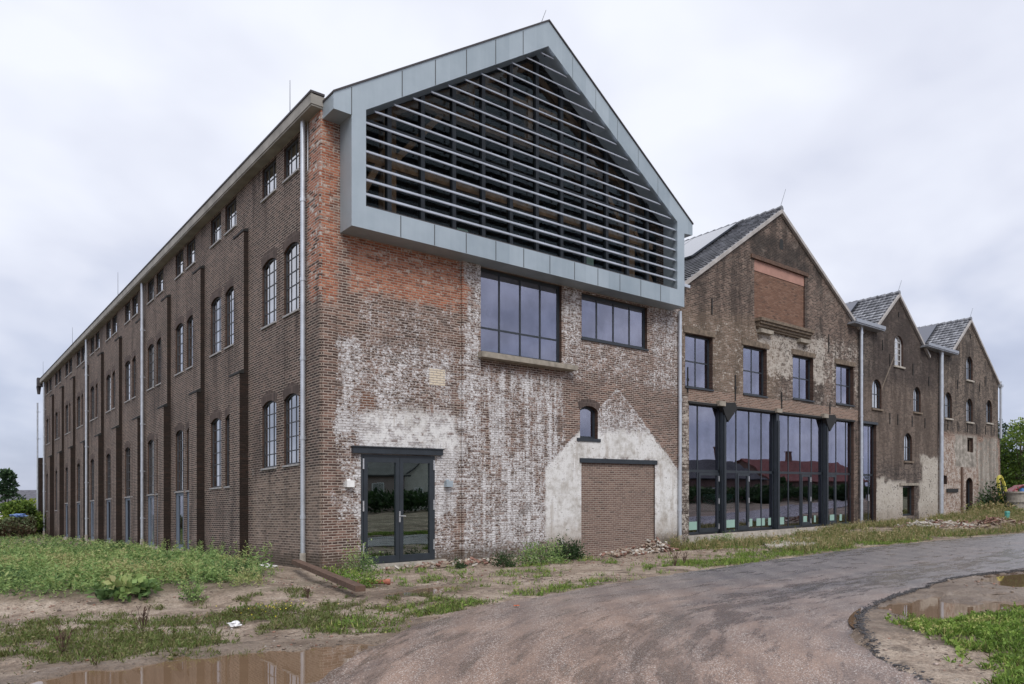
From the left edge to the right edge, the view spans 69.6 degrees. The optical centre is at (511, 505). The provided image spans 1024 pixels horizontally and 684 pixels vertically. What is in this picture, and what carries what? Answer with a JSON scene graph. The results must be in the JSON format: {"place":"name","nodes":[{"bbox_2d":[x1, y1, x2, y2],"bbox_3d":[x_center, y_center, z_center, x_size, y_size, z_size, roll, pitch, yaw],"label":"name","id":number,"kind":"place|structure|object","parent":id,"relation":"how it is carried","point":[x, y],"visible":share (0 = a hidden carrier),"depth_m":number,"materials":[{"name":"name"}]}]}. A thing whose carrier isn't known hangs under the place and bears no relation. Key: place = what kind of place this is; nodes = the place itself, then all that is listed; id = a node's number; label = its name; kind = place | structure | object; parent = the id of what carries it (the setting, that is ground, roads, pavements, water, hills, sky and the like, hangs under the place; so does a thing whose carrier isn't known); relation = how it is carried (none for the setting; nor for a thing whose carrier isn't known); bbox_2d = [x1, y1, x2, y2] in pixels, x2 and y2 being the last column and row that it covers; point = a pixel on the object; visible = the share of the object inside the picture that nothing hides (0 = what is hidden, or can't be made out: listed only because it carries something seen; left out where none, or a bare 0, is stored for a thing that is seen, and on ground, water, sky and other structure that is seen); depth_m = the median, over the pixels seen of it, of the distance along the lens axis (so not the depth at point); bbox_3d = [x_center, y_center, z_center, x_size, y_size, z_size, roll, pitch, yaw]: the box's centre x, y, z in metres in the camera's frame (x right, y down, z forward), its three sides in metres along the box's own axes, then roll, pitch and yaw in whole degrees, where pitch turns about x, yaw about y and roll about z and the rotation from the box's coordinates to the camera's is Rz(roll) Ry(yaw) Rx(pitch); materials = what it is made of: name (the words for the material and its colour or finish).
{"place":"outdoors","nodes":[
{"label":"outdoors","id":0,"kind":"place"},
{"bbox_2d":[0,581,493,683],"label":"grass","id":1,"kind":"structure","parent":0,"point":[124,640],"depth_m":9.69,"materials":[{"name":"green plant"}]},
{"bbox_2d":[0,513,1023,683],"bbox_3d":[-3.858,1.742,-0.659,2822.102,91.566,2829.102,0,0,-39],"label":"ground","id":2,"kind":"structure","parent":0,"point":[907,653],"depth_m":11.76,"materials":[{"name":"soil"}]},
{"bbox_2d":[0,467,25,533],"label":"tree","id":3,"kind":"object","parent":2,"relation":"on","point":[8,485],"visible":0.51,"depth_m":59.74,"materials":[{"name":"green plant"}]},
{"bbox_2d":[0,513,36,537],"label":"hedge","id":4,"kind":"object","parent":2,"relation":"on","point":[25,525],"visible":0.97,"depth_m":47.81,"materials":[{"name":"green plant"}]},
{"bbox_2d":[0,490,36,509],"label":"house","id":5,"kind":"structure","parent":2,"relation":"on","point":[29,494],"depth_m":112.71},
{"bbox_2d":[0,498,36,533],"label":"bush","id":6,"kind":"object","parent":2,"relation":"on","point":[30,500],"visible":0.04,"depth_m":58.24,"materials":[{"name":"green plant"}]},
{"bbox_2d":[1,500,45,536],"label":"bush","id":7,"kind":"object","parent":2,"relation":"on","point":[22,507],"visible":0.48,"depth_m":51.72,"materials":[{"name":"green plant"}]},
{"bbox_2d":[54,624,75,652],"bbox_3d":[-5.049,1.505,8.255,0.213,0.358,0.217,0,0,-1],"label":"dead stalk","id":8,"kind":"object","parent":2,"relation":"on","point":[62,638],"visible":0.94,"depth_m":8.27,"materials":[{"name":"brown plant"}]},
{"bbox_2d":[86,573,163,601],"bbox_3d":[-6.476,1.389,12.584,0.962,0.484,1.359,0,0,-1],"label":"broadleaf weed","id":9,"kind":"object","parent":2,"relation":"on","point":[123,586],"visible":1,"depth_m":12.35,"materials":[{"name":"green plant"}]},
{"bbox_2d":[131,606,149,631],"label":"dead stalk","id":10,"kind":"object","parent":2,"relation":"on","point":[143,618],"visible":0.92,"depth_m":9.49,"materials":[{"name":"brown plant"}]},
{"bbox_2d":[0,533,282,601],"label":"tall weeds","id":11,"kind":"object","parent":2,"relation":"on","point":[32,565],"visible":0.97,"depth_m":14.77,"materials":[{"name":"green plant"}]},
{"bbox_2d":[175,571,209,601],"bbox_3d":[-5.497,1.387,12.612,0.462,0.564,0.714,0,0,-39],"label":"weed clump","id":12,"kind":"object","parent":2,"relation":"on","point":[195,594],"visible":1,"depth_m":12.54,"materials":[{"name":"green plant"}]},
{"bbox_2d":[29,644,373,683],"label":"puddle","id":13,"kind":"object","parent":2,"relation":"on","point":[313,664],"visible":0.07,"depth_m":7.29,"materials":[{"name":"liquid"}]},
{"bbox_2d":[202,599,338,620],"bbox_3d":[-3.582,1.542,10.902,1.655,0.239,1.724,0,0,-39],"label":"flower patch","id":14,"kind":"object","parent":2,"relation":"on","point":[240,608],"visible":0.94,"depth_m":10.90,"materials":[{"name":"green plant"}]},
{"bbox_2d":[291,559,365,591],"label":"timber beam","id":15,"kind":"structure","parent":2,"relation":"on","point":[352,585],"depth_m":14.39,"materials":[{"name":"brown wood"}]},
{"bbox_2d":[315,563,364,580],"bbox_3d":[-3.788,1.454,16.319,1.119,0.380,1.080,0,0,-20],"label":"weed clump","id":16,"kind":"object","parent":2,"relation":"on","point":[341,570],"visible":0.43,"depth_m":16.22,"materials":[{"name":"green plant"}]},
{"bbox_2d":[331,570,388,589],"bbox_3d":[-3.039,1.455,14.674,1.185,0.385,0.957,0,0,-39],"label":"weed clump","id":17,"kind":"object","parent":2,"relation":"on","point":[360,580],"visible":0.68,"depth_m":14.65,"materials":[{"name":"green plant"}]},
{"bbox_2d":[339,537,384,572],"bbox_3d":[-3.586,1.175,17.432,1.138,0.872,1.159,0,0,-39],"label":"weed clump","id":18,"kind":"object","parent":2,"relation":"on","point":[357,565],"visible":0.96,"depth_m":17.34,"materials":[{"name":"green plant"}]},
{"bbox_2d":[36,11,693,571],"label":"corner warehouse","id":19,"kind":"structure","parent":2,"relation":"on","point":[422,311],"depth_m":21.62,"materials":[{"name":"brick"}]},
{"bbox_2d":[76,464,79,502],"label":"window","id":20,"kind":"structure","parent":19,"relation":"in","point":[79,464],"depth_m":42.72,"materials":[{"name":"glass"}]},
{"bbox_2d":[76,503,79,540],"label":"side door","id":21,"kind":"structure","parent":19,"relation":"in","point":[78,504],"depth_m":42.72,"materials":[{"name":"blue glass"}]},
{"bbox_2d":[88,501,93,540],"bbox_3d":[-22.371,0.889,39.454,0.420,2.260,1.100,0,0,-39],"label":"side door","id":22,"kind":"structure","parent":19,"relation":"in","point":[92,503],"depth_m":39.57,"materials":[{"name":"blue metal"}]},
{"bbox_2d":[90,460,93,500],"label":"window","id":23,"kind":"structure","parent":19,"relation":"in","point":[92,460],"depth_m":39.55,"materials":[{"name":"glass"}]},
{"bbox_2d":[104,500,110,544],"bbox_3d":[-19.782,0.830,36.301,0.420,2.260,1.100,0,0,-39],"label":"side door","id":24,"kind":"structure","parent":19,"relation":"in","point":[108,501],"depth_m":36.32,"materials":[{"name":"blue metal"}]},
{"bbox_2d":[105,375,110,412],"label":"window","id":25,"kind":"structure","parent":19,"relation":"in","point":[109,378],"depth_m":36.41,"materials":[{"name":"glass"}]},
{"bbox_2d":[105,454,110,499],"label":"window","id":26,"kind":"structure","parent":19,"relation":"in","point":[109,456],"depth_m":36.41,"materials":[{"name":"glass"}]},
{"bbox_2d":[124,303,129,325],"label":"window","id":27,"kind":"structure","parent":19,"relation":"in","point":[128,306],"depth_m":33.25,"materials":[{"name":"glass"}]},
{"bbox_2d":[124,361,129,402],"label":"window","id":28,"kind":"structure","parent":19,"relation":"in","point":[128,364],"depth_m":33.25,"materials":[{"name":"glass"}]},
{"bbox_2d":[124,448,129,497],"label":"window","id":29,"kind":"structure","parent":19,"relation":"in","point":[128,450],"depth_m":33.25,"materials":[{"name":"glass"}]},
{"bbox_2d":[126,498,129,543],"bbox_3d":[-17.193,0.771,33.147,0.420,2.260,1.100,0,0,-39],"label":"side door","id":30,"kind":"structure","parent":19,"relation":"in","point":[127,499],"depth_m":33.20,"materials":[{"name":"grey metal"}]},
{"bbox_2d":[131,357,135,399],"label":"window","id":31,"kind":"structure","parent":19,"relation":"in","point":[135,357],"depth_m":32.27,"materials":[{"name":"glass"}]},
{"bbox_2d":[131,295,137,318],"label":"window","id":32,"kind":"structure","parent":19,"relation":"in","point":[136,298],"depth_m":32.13,"materials":[{"name":"glass"}]},
{"bbox_2d":[144,495,153,547],"bbox_3d":[-14.605,0.711,29.993,0.420,2.260,1.100,0,0,-39],"label":"side door","id":33,"kind":"structure","parent":19,"relation":"in","point":[150,498],"depth_m":30.06,"materials":[{"name":"grey glass"}]},
{"bbox_2d":[146,279,153,304],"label":"window","id":34,"kind":"structure","parent":19,"relation":"in","point":[151,285],"depth_m":30.10,"materials":[{"name":"glass"}]},
{"bbox_2d":[146,344,153,390],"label":"window","id":35,"kind":"structure","parent":19,"relation":"in","point":[151,351],"depth_m":30.10,"materials":[{"name":"glass"}]},
{"bbox_2d":[146,440,153,495],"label":"window","id":36,"kind":"structure","parent":19,"relation":"in","point":[151,445],"depth_m":30.10,"materials":[{"name":"glass"}]},
{"bbox_2d":[155,339,160,386],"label":"window","id":37,"kind":"structure","parent":19,"relation":"in","point":[159,344],"depth_m":29.20,"materials":[{"name":"glass"}]},
{"bbox_2d":[155,270,163,296],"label":"window","id":38,"kind":"structure","parent":19,"relation":"in","point":[160,276],"depth_m":29.03,"materials":[{"name":"glass"}]},
{"bbox_2d":[172,493,183,551],"bbox_3d":[-12.016,0.652,26.840,0.420,2.260,1.100,0,0,-39],"label":"side door","id":39,"kind":"structure","parent":19,"relation":"in","point":[179,496],"depth_m":26.86,"materials":[{"name":"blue glass"}]},
{"bbox_2d":[174,250,183,280],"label":"window","id":40,"kind":"structure","parent":19,"relation":"in","point":[180,258],"depth_m":26.94,"materials":[{"name":"glass"}]},
{"bbox_2d":[174,324,183,375],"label":"window","id":41,"kind":"structure","parent":19,"relation":"in","point":[180,332],"depth_m":26.95,"materials":[{"name":"glass"}]},
{"bbox_2d":[174,430,183,492],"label":"window","id":42,"kind":"structure","parent":19,"relation":"in","point":[180,436],"depth_m":26.95,"materials":[{"name":"glass"}]},
{"bbox_2d":[186,492,188,550],"bbox_3d":[-11.128,0.632,25.758,0.420,2.260,1.100,0,0,-39],"label":"side door","id":43,"kind":"structure","parent":19,"relation":"in","point":[187,492],"depth_m":26.00,"materials":[{"name":"grey metal"}]},
{"bbox_2d":[185,316,192,370],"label":"window","id":44,"kind":"structure","parent":19,"relation":"in","point":[190,324],"depth_m":26.00,"materials":[{"name":"glass"}]},
{"bbox_2d":[185,239,195,270],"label":"window","id":45,"kind":"structure","parent":19,"relation":"in","point":[191,247],"depth_m":25.86,"materials":[{"name":"glass"}]},
{"bbox_2d":[209,214,220,248],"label":"window","id":46,"kind":"structure","parent":19,"relation":"in","point":[217,222],"depth_m":23.74,"materials":[{"name":"glass"}]},
{"bbox_2d":[209,297,220,357],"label":"window","id":47,"kind":"structure","parent":19,"relation":"in","point":[217,304],"depth_m":23.74,"materials":[{"name":"glass"}]},
{"bbox_2d":[209,418,220,489],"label":"window","id":48,"kind":"structure","parent":19,"relation":"in","point":[217,423],"depth_m":23.74,"materials":[{"name":"glass"}]},
{"bbox_2d":[224,416,229,487],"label":"window","id":49,"kind":"structure","parent":19,"relation":"in","point":[228,420],"depth_m":22.93,"materials":[{"name":"metal"}]},
{"bbox_2d":[224,287,233,349],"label":"window","id":50,"kind":"structure","parent":19,"relation":"in","point":[230,296],"depth_m":22.79,"materials":[{"name":"glass"}]},
{"bbox_2d":[224,199,236,235],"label":"window","id":51,"kind":"structure","parent":19,"relation":"in","point":[231,209],"depth_m":22.65,"materials":[{"name":"glass"}]},
{"bbox_2d":[261,160,276,202],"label":"window","id":52,"kind":"structure","parent":19,"relation":"in","point":[270,173],"depth_m":20.28,"materials":[{"name":"glass"}]},
{"bbox_2d":[261,258,276,329],"bbox_3d":[-6.609,-5.820,20.178,0.165,1.851,1.060,0,0,-39],"label":"window","id":53,"kind":"structure","parent":19,"relation":"in","point":[270,269],"depth_m":20.28,"materials":[{"name":"glass"}]},
{"bbox_2d":[261,401,276,469],"bbox_3d":[-6.609,-1.930,20.178,0.165,1.891,1.060,0,0,-39],"label":"window","id":54,"kind":"structure","parent":19,"relation":"in","point":[270,408],"depth_m":20.28,"materials":[{"name":"glass"}]},
{"bbox_2d":[282,138,298,183],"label":"window","id":55,"kind":"structure","parent":19,"relation":"in","point":[292,152],"depth_m":19.09,"materials":[{"name":"glass"}]},
{"bbox_2d":[282,242,298,318],"bbox_3d":[-5.657,-5.842,19.018,0.165,1.850,1.000,0,0,-39],"label":"window","id":56,"kind":"structure","parent":19,"relation":"in","point":[292,255],"depth_m":19.12,"materials":[{"name":"glass"}]},
{"bbox_2d":[282,393,298,466],"bbox_3d":[-5.657,-1.952,19.018,0.165,1.890,1.000,0,0,-39],"label":"window","id":57,"kind":"structure","parent":19,"relation":"in","point":[292,403],"depth_m":19.12,"materials":[{"name":"glass"}]},
{"bbox_2d":[361,454,436,564],"bbox_3d":[-2.899,0.112,18.940,2.290,2.860,0.201,0,0,-39],"label":"double door","id":58,"kind":"structure","parent":19,"relation":"in","point":[398,491],"depth_m":18.89,"materials":[{"name":"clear glass"}]},
{"bbox_2d":[481,268,558,362],"bbox_3d":[0.224,-5.510,21.692,3.130,2.456,0.070,0,0,-39],"label":"window","id":59,"kind":"structure","parent":19,"relation":"in","point":[520,316],"depth_m":21.65,"materials":[{"name":"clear glass"}]},
{"bbox_2d":[580,406,594,438],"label":"window","id":60,"kind":"structure","parent":19,"relation":"in","point":[587,415],"depth_m":23.52,"materials":[{"name":"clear glass"}]},
{"bbox_2d":[581,294,648,350],"bbox_3d":[3.360,-5.981,24.169,3.200,1.536,0.220,0,0,-39],"label":"window","id":61,"kind":"structure","parent":19,"relation":"in","point":[605,321],"depth_m":24.20,"materials":[{"name":"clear glass"}]},
{"bbox_2d":[382,586,462,595],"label":"puddle","id":62,"kind":"object","parent":2,"relation":"on","point":[435,590],"visible":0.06,"depth_m":14.03,"materials":[{"name":"liquid"}]},
{"bbox_2d":[450,556,466,568],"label":"shrub","id":63,"kind":"object","parent":2,"relation":"on","point":[462,565],"visible":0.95,"depth_m":18.09,"materials":[{"name":"green plant"}]},
{"bbox_2d":[383,556,576,569],"bbox_3d":[-0.621,1.477,19.839,6.700,0.263,0.846,0,0,-39],"label":"stone row","id":64,"kind":"object","parent":2,"relation":"on","point":[466,561],"visible":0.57,"depth_m":19.06,"materials":[{"name":"stone"}]},
{"bbox_2d":[486,555,519,567],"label":"shrub","id":65,"kind":"object","parent":2,"relation":"on","point":[508,563],"visible":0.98,"depth_m":18.46,"materials":[{"name":"green plant"}]},
{"bbox_2d":[492,549,514,564],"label":"shrub","id":66,"kind":"object","parent":2,"relation":"on","point":[503,554],"visible":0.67,"depth_m":19.67,"materials":[{"name":"green plant"}]},
{"bbox_2d":[510,537,572,565],"bbox_3d":[0.811,1.185,19.497,1.752,0.771,1.600,0,0,-7],"label":"shrub","id":67,"kind":"object","parent":2,"relation":"on","point":[543,552],"visible":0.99,"depth_m":19.40,"materials":[{"name":"green plant"}]},
{"bbox_2d":[546,529,590,560],"bbox_3d":[1.601,1.111,20.596,1.448,0.925,1.548,0,0,2],"label":"shrub","id":68,"kind":"object","parent":2,"relation":"on","point":[575,551],"visible":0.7,"depth_m":20.53,"materials":[{"name":"green plant"}]},
{"bbox_2d":[599,546,651,558],"bbox_3d":[3.413,1.367,22.082,2.290,0.331,1.160,0,0,-39],"label":"rubble heap","id":69,"kind":"object","parent":2,"relation":"on","point":[622,552],"visible":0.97,"depth_m":21.71,"materials":[{"name":"stone"}]},
{"bbox_2d":[627,537,678,552],"bbox_3d":[4.525,1.298,23.656,1.867,0.566,1.346,0,0,-39],"label":"rubble heap","id":70,"kind":"object","parent":2,"relation":"on","point":[657,545],"visible":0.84,"depth_m":23.41,"materials":[{"name":"stone"}]},
{"bbox_2d":[302,524,1004,638],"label":"verge grass","id":71,"kind":"structure","parent":2,"relation":"on","point":[736,559],"depth_m":16.90,"materials":[{"name":"green plant"}]},
{"bbox_2d":[665,533,691,549],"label":"weed clump","id":72,"kind":"object","parent":2,"relation":"on","point":[674,543],"visible":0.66,"depth_m":25.37,"materials":[{"name":"green plant"}]},
{"bbox_2d":[680,189,885,543],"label":"glazed warehouse","id":73,"kind":"structure","parent":2,"relation":"on","point":[771,325],"depth_m":30.00,"materials":[{"name":"brick"}]},
{"bbox_2d":[685,334,713,391],"bbox_3d":[6.792,-5.239,27.025,1.690,2.030,0.280,0,0,-39],"label":"window","id":74,"kind":"structure","parent":73,"relation":"in","point":[696,348],"depth_m":27.15,"materials":[{"name":"clear glass"}]},
{"bbox_2d":[743,346,767,397],"bbox_3d":[9.605,-5.319,29.334,1.710,2.000,0.280,0,0,-39],"label":"window","id":75,"kind":"structure","parent":73,"relation":"in","point":[752,357],"depth_m":29.46,"materials":[{"name":"grey glass"}]},
{"bbox_2d":[793,356,814,401],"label":"window","id":76,"kind":"structure","parent":73,"relation":"in","point":[801,366],"depth_m":31.84,"materials":[{"name":"grey glass"}]},
{"bbox_2d":[836,365,854,406],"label":"window","id":77,"kind":"structure","parent":73,"relation":"in","point":[842,372],"depth_m":34.14,"materials":[{"name":"grey glass"}]},
{"bbox_2d":[764,540,815,547],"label":"concrete slab","id":78,"kind":"structure","parent":2,"relation":"on","point":[780,544],"depth_m":24.18,"materials":[{"name":"beige concrete"}]},
{"bbox_2d":[670,506,1023,553],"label":"dry grass","id":79,"kind":"structure","parent":2,"relation":"on","point":[835,534],"depth_m":27.54,"materials":[{"name":"plant"}]},
{"bbox_2d":[845,280,958,521],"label":"narrow gabled warehouse","id":80,"kind":"structure","parent":2,"relation":"on","point":[900,418],"depth_m":37.65,"materials":[{"name":"brown brick"}]},
{"bbox_2d":[871,380,883,410],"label":"window","id":81,"kind":"structure","parent":80,"relation":"in","point":[875,387],"depth_m":36.12,"materials":[{"name":"grey glass"}]},
{"bbox_2d":[894,336,905,368],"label":"window","id":82,"kind":"structure","parent":80,"relation":"in","point":[897,344],"depth_m":37.67,"materials":[{"name":"white glass"}]},
{"bbox_2d":[903,486,910,515],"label":"low window","id":83,"kind":"structure","parent":80,"relation":"in","point":[906,489],"depth_m":38.46,"materials":[{"name":"black glass"}]},
{"bbox_2d":[903,434,913,462],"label":"window","id":84,"kind":"structure","parent":80,"relation":"in","point":[906,440],"depth_m":38.34,"materials":[{"name":"grey glass"}]},
{"bbox_2d":[913,388,922,414],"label":"window","id":85,"kind":"structure","parent":80,"relation":"in","point":[916,395],"depth_m":39.08,"materials":[{"name":"grey glass"}]},
{"bbox_2d":[890,519,979,528],"bbox_3d":[18.472,0.799,32.149,4.963,0.515,2.022,0,0,-22],"label":"rubble heap","id":86,"kind":"object","parent":2,"relation":"on","point":[950,524],"visible":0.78,"depth_m":31.64,"materials":[{"name":"stone"}]},
{"bbox_2d":[884,601,1023,683],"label":"lawn patch","id":87,"kind":"object","parent":2,"relation":"on","point":[988,627],"visible":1,"depth_m":7.78,"materials":[{"name":"green plant"}]},
{"bbox_2d":[917,312,1003,514],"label":"end gabled warehouse","id":88,"kind":"structure","parent":2,"relation":"on","point":[972,383],"depth_m":43.71,"materials":[{"name":"brick"}]},
{"bbox_2d":[944,393,953,419],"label":"window","id":89,"kind":"structure","parent":88,"relation":"in","point":[947,399],"depth_m":41.73,"materials":[{"name":"grey glass"}]},
{"bbox_2d":[966,479,968,510],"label":"door","id":90,"kind":"structure","parent":88,"relation":"in","point":[967,482],"depth_m":43.85,"materials":[{"name":"black glass"}]},
{"bbox_2d":[966,357,974,382],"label":"window","id":91,"kind":"structure","parent":88,"relation":"in","point":[968,364],"depth_m":43.73,"materials":[{"name":"grey glass"}]},
{"bbox_2d":[966,399,974,423],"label":"window","id":92,"kind":"structure","parent":88,"relation":"in","point":[968,406],"depth_m":43.73,"materials":[{"name":"grey glass"}]},
{"bbox_2d":[986,401,993,424],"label":"window","id":93,"kind":"structure","parent":88,"relation":"in","point":[988,404],"depth_m":45.71,"materials":[{"name":"grey glass"}]},
{"bbox_2d":[961,499,1023,512],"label":"flowering weeds","id":94,"kind":"object","parent":2,"relation":"on","point":[991,506],"visible":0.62,"depth_m":42.02,"materials":[{"name":"green plant"}]},
{"bbox_2d":[963,515,1023,527],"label":"rubble heap","id":95,"kind":"object","parent":2,"relation":"on","point":[991,521],"visible":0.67,"depth_m":32.75,"materials":[{"name":"stone"}]},
{"bbox_2d":[974,474,1012,508],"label":"elder shrub","id":96,"kind":"object","parent":2,"relation":"on","point":[989,494],"visible":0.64,"depth_m":43.74,"materials":[{"name":"green plant"}]},
{"bbox_2d":[996,475,1006,503],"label":"hose coil","id":97,"kind":"object","parent":2,"relation":"on","point":[1001,479],"visible":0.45,"depth_m":44.83,"materials":[{"name":"yellow plastic"}]},
{"bbox_2d":[1000,422,1023,491],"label":"tree","id":98,"kind":"object","parent":2,"relation":"on","point":[1013,468],"visible":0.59,"depth_m":65.31,"materials":[{"name":"green plant"}]},
{"bbox_2d":[1002,485,1023,495],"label":"parked car","id":99,"kind":"object","parent":2,"relation":"on","point":[1013,488],"visible":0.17,"depth_m":56.47,"materials":[{"name":"red paint"}]},
{"bbox_2d":[1004,491,1023,509],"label":"concrete ring","id":100,"kind":"object","parent":2,"relation":"on","point":[1015,497],"visible":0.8,"depth_m":42.73,"materials":[{"name":"beige concrete"}]},
{"bbox_2d":[1007,417,1023,463],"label":"tree","id":101,"kind":"object","parent":2,"relation":"on","point":[1015,423],"visible":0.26,"depth_m":69.85,"materials":[{"name":"green plant"}]},
{"bbox_2d":[0,0,1023,489],"label":"sky","id":102,"kind":"structure","parent":0,"point":[892,131],"materials":[{"name":"white"}]},
{"bbox_2d":[314,533,1023,683],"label":"road","id":103,"kind":"structure","parent":0,"point":[752,636],"depth_m":8.84,"materials":[{"name":"grey asphalt"}]},
{"bbox_2d":[848,596,1023,628],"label":"puddle","id":104,"kind":"object","parent":103,"relation":"on","point":[934,607],"visible":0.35,"depth_m":10.09,"materials":[{"name":"liquid"}]},
{"bbox_2d":[852,569,1023,683],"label":"asphalt crumbs","id":105,"kind":"object","parent":103,"relation":"on","point":[863,613],"visible":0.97,"depth_m":9.10,"materials":[{"name":"grey asphalt"}]},
{"bbox_2d":[974,571,1023,588],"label":"puddle","id":106,"kind":"object","parent":103,"relation":"on","point":[1012,579],"visible":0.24,"depth_m":13.41,"materials":[{"name":"liquid"}]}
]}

